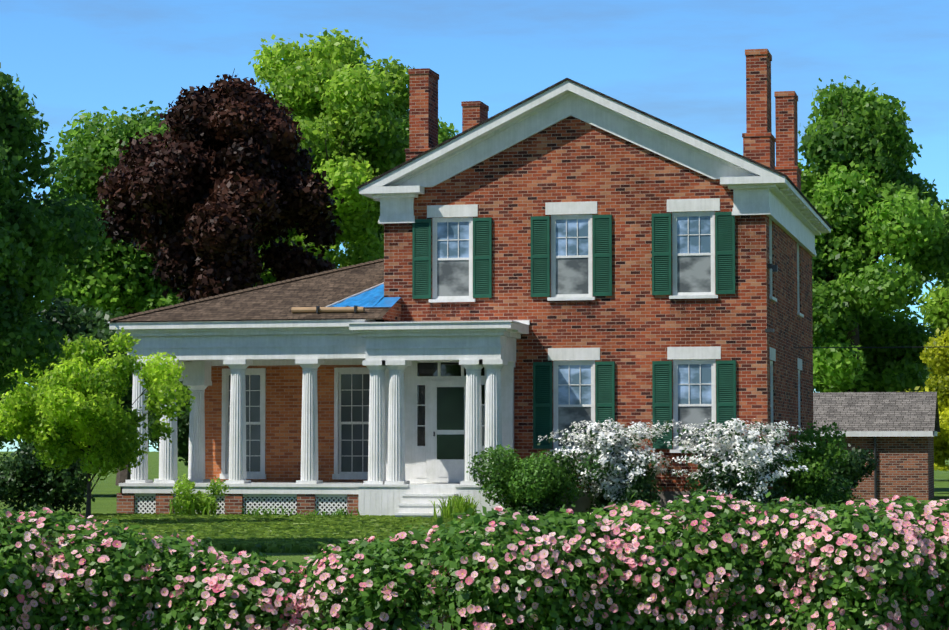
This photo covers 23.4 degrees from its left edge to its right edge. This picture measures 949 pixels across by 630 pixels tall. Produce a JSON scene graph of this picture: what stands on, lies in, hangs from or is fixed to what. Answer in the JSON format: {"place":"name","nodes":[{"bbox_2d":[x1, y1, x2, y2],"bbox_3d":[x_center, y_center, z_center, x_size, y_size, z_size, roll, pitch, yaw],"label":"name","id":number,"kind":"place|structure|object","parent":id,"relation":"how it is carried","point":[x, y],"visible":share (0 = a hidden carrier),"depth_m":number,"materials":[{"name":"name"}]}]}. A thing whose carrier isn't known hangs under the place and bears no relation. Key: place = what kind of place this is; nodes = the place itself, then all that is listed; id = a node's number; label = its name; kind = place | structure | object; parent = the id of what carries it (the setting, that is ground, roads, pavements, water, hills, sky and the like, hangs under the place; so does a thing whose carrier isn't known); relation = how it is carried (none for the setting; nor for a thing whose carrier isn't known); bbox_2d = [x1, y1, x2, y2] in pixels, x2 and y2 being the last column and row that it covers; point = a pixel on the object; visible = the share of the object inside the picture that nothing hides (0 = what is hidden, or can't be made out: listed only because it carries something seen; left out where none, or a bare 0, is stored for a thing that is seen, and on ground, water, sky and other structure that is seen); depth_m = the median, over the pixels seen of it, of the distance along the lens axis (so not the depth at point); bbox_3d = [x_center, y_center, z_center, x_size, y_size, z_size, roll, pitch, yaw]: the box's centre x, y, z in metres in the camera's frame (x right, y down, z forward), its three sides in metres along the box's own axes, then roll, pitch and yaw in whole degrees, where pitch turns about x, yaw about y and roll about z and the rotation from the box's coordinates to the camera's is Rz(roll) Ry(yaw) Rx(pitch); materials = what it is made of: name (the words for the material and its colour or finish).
{"place":"outdoors","nodes":[
{"label":"outdoors","id":0,"kind":"place"},
{"bbox_2d":[0,451,948,577],"bbox_3d":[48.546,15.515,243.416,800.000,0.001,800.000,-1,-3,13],"label":"lawn","id":1,"kind":"structure","parent":0,"point":[105,492],"depth_m":78.29,"materials":[{"name":"green plant"}]},
{"bbox_2d":[0,440,95,515],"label":"dark shrub","id":2,"kind":"object","parent":1,"relation":"on","point":[29,481],"visible":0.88,"depth_m":48.27,"materials":[{"name":"green plant"}]},
{"bbox_2d":[0,295,155,492],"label":"tree","id":3,"kind":"object","parent":1,"relation":"on","point":[73,321],"depth_m":70.70,"materials":[{"name":"green plant"}]},
{"bbox_2d":[0,327,195,521],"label":"young tree","id":4,"kind":"object","parent":1,"relation":"on","point":[53,418],"depth_m":43.94,"materials":[{"name":"green plant"}]},
{"bbox_2d":[35,100,184,484],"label":"tree","id":5,"kind":"object","parent":1,"relation":"on","point":[114,277],"depth_m":90.14,"materials":[{"name":"green plant"}]},
{"bbox_2d":[148,381,189,466],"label":"tree","id":6,"kind":"object","parent":1,"relation":"on","point":[183,437],"visible":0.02,"depth_m":78.32,"materials":[{"name":"green plant"}]},
{"bbox_2d":[169,496,219,515],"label":"weeds","id":7,"kind":"object","parent":1,"relation":"on","point":[192,510],"visible":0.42,"depth_m":48.97,"materials":[{"name":"green plant"}]},
{"bbox_2d":[169,474,230,514],"bbox_3d":[-5.899,3.880,49.221,1.340,0.947,1.038,0,-3,-6],"label":"weed bush","id":8,"kind":"object","parent":1,"relation":"on","point":[185,488],"visible":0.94,"depth_m":49.00,"materials":[{"name":"green plant"}]},
{"bbox_2d":[96,68,343,302],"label":"copper maple tree","id":9,"kind":"object","parent":1,"relation":"on","point":[207,188],"depth_m":76.20,"materials":[{"name":"plant"}]},
{"bbox_2d":[219,505,295,515],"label":"weeds","id":10,"kind":"object","parent":1,"relation":"on","point":[256,513],"visible":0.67,"depth_m":48.88,"materials":[{"name":"green plant"}]},
{"bbox_2d":[295,507,359,515],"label":"weeds","id":11,"kind":"object","parent":1,"relation":"on","point":[340,512],"visible":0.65,"depth_m":48.47,"materials":[{"name":"green plant"}]},
{"bbox_2d":[247,28,414,286],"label":"tree","id":12,"kind":"object","parent":1,"relation":"on","point":[332,90],"depth_m":97.25,"materials":[{"name":"green plant"}]},
{"bbox_2d":[5,513,731,552],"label":"lawn tufts","id":13,"kind":"object","parent":1,"relation":"on","point":[280,533],"visible":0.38,"depth_m":41.11,"materials":[{"name":"green plant"}]},
{"bbox_2d":[337,114,458,253],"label":"tree","id":14,"kind":"object","parent":1,"relation":"on","point":[444,134],"visible":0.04,"depth_m":111.56,"materials":[{"name":"green plant"}]},
{"bbox_2d":[429,494,480,518],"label":"plant iris by steps","id":15,"kind":"object","parent":1,"relation":"on","point":[458,504],"visible":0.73,"depth_m":46.80,"materials":[{"name":"green plant"}]},
{"bbox_2d":[0,485,948,629],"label":"rose hedge","id":16,"kind":"object","parent":1,"relation":"on","point":[384,563],"depth_m":16.52,"materials":[{"name":"green plant"}]},
{"bbox_2d":[0,490,948,629],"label":"hedge flowers","id":17,"kind":"object","parent":16,"relation":"attached to","point":[632,546],"visible":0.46,"depth_m":16.44,"materials":[{"name":"pink plant"}]},
{"bbox_2d":[2,498,948,629],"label":"rose hedge stamens","id":18,"kind":"object","parent":17,"relation":"attached to","point":[539,568],"visible":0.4,"depth_m":16.43,"materials":[{"name":"yellow plant"}]},
{"bbox_2d":[466,444,584,517],"bbox_3d":[1.060,3.463,47.111,2.333,1.620,2.345,-1,-3,13],"label":"yew shrub","id":19,"kind":"object","parent":1,"relation":"on","point":[536,485],"visible":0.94,"depth_m":46.67,"materials":[{"name":"green plant"}]},
{"bbox_2d":[358,78,831,515],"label":"house","id":20,"kind":"structure","parent":1,"relation":"on","point":[633,264],"depth_m":49.44,"materials":[{"name":"red brick"}]},
{"bbox_2d":[108,258,400,515],"bbox_3d":[-3.580,1.589,55.495,6.278,6.320,12.528,-1,-3,13],"label":"side porch","id":21,"kind":"object","parent":20,"relation":"attached to","point":[277,379],"visible":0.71,"depth_m":50.44,"materials":[{"name":"white wood"}]},
{"bbox_2d":[347,320,529,517],"bbox_3d":[-0.827,2.213,48.725,3.580,4.300,2.523,-1,-3,13],"label":"entrance porch","id":22,"kind":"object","parent":20,"relation":"attached to","point":[441,401],"depth_m":48.76,"materials":[{"name":"white wood"}]},
{"bbox_2d":[405,49,801,190],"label":"chimneys","id":23,"kind":"object","parent":20,"relation":"attached to","point":[759,139],"visible":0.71,"depth_m":52.44,"materials":[{"name":"red brick"}]},
{"bbox_2d":[576,449,665,516],"bbox_3d":[3.082,3.527,47.758,1.955,1.603,1.797,-1,-3,13],"label":"spirea shrub","id":24,"kind":"object","parent":1,"relation":"on","point":[646,486],"visible":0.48,"depth_m":47.31,"materials":[{"name":"green plant"}]},
{"bbox_2d":[537,417,682,502],"bbox_3d":[2.760,3.071,47.705,2.962,1.866,2.455,-1,-3,13],"label":"spirea shrub","id":25,"kind":"object","parent":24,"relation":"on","point":[626,454],"depth_m":47.47,"materials":[{"name":"white plant"}]},
{"bbox_2d":[683,450,786,516],"bbox_3d":[5.365,3.511,47.237,1.684,1.578,1.852,3,-4,-43],"label":"spirea shrub","id":26,"kind":"object","parent":1,"relation":"on","point":[732,483],"visible":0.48,"depth_m":46.90,"materials":[{"name":"green plant"}]},
{"bbox_2d":[663,418,816,502],"bbox_3d":[5.500,3.049,47.250,3.227,1.849,2.457,-2,-4,33],"label":"spirea shrub","id":27,"kind":"object","parent":1,"relation":"on","point":[748,459],"depth_m":46.83,"materials":[{"name":"white plant"}]},
{"bbox_2d":[773,421,860,512],"bbox_3d":[7.225,3.330,49.276,2.124,2.135,2.265,-1,-3,13],"label":"shrub","id":28,"kind":"object","parent":1,"relation":"on","point":[815,482],"visible":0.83,"depth_m":48.96,"materials":[{"name":"green plant"}]},
{"bbox_2d":[815,444,880,501],"bbox_3d":[10.327,4.450,65.261,2.445,1.771,2.029,-1,-3,13],"label":"dark shrub","id":29,"kind":"object","parent":1,"relation":"on","point":[855,470],"visible":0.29,"depth_m":64.84,"materials":[{"name":"green plant"}]},
{"bbox_2d":[798,75,948,391],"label":"maple tree","id":30,"kind":"object","parent":1,"relation":"on","point":[863,191],"depth_m":79.67,"materials":[{"name":"green plant"}]},
{"bbox_2d":[813,392,939,499],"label":"shed","id":31,"kind":"object","parent":1,"relation":"on","point":[896,432],"visible":0.67,"depth_m":67.57,"materials":[{"name":"brick"}]},
{"bbox_2d":[897,328,948,471],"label":"yellow tree","id":32,"kind":"object","parent":1,"relation":"on","point":[938,362],"depth_m":74.49,"materials":[{"name":"yellow plant"}]},
{"bbox_2d":[921,346,942,382],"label":"tree","id":33,"kind":"object","parent":1,"relation":"on","point":[926,369],"visible":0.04,"depth_m":104.55,"materials":[{"name":"green plant"}]},
{"bbox_2d":[916,199,948,337],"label":"tree","id":34,"kind":"object","parent":1,"relation":"on","point":[938,303],"depth_m":93.69,"materials":[{"name":"green plant"}]},
{"bbox_3d":[-7.198,-0.297,33.429,1.880,7.573,3.311,-1,-3,13],"label":"tree trunk","id":35,"kind":"object","parent":1,"relation":"on","visible":0},
{"bbox_2d":[0,62,112,398],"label":"tree","id":36,"kind":"object","parent":35,"relation":"attached to","point":[33,261],"visible":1,"depth_m":33.07,"materials":[{"name":"green plant"}]},
{"bbox_2d":[0,0,948,451],"label":"sky","id":37,"kind":"structure","parent":0,"point":[680,63],"materials":[{"name":"blue"}]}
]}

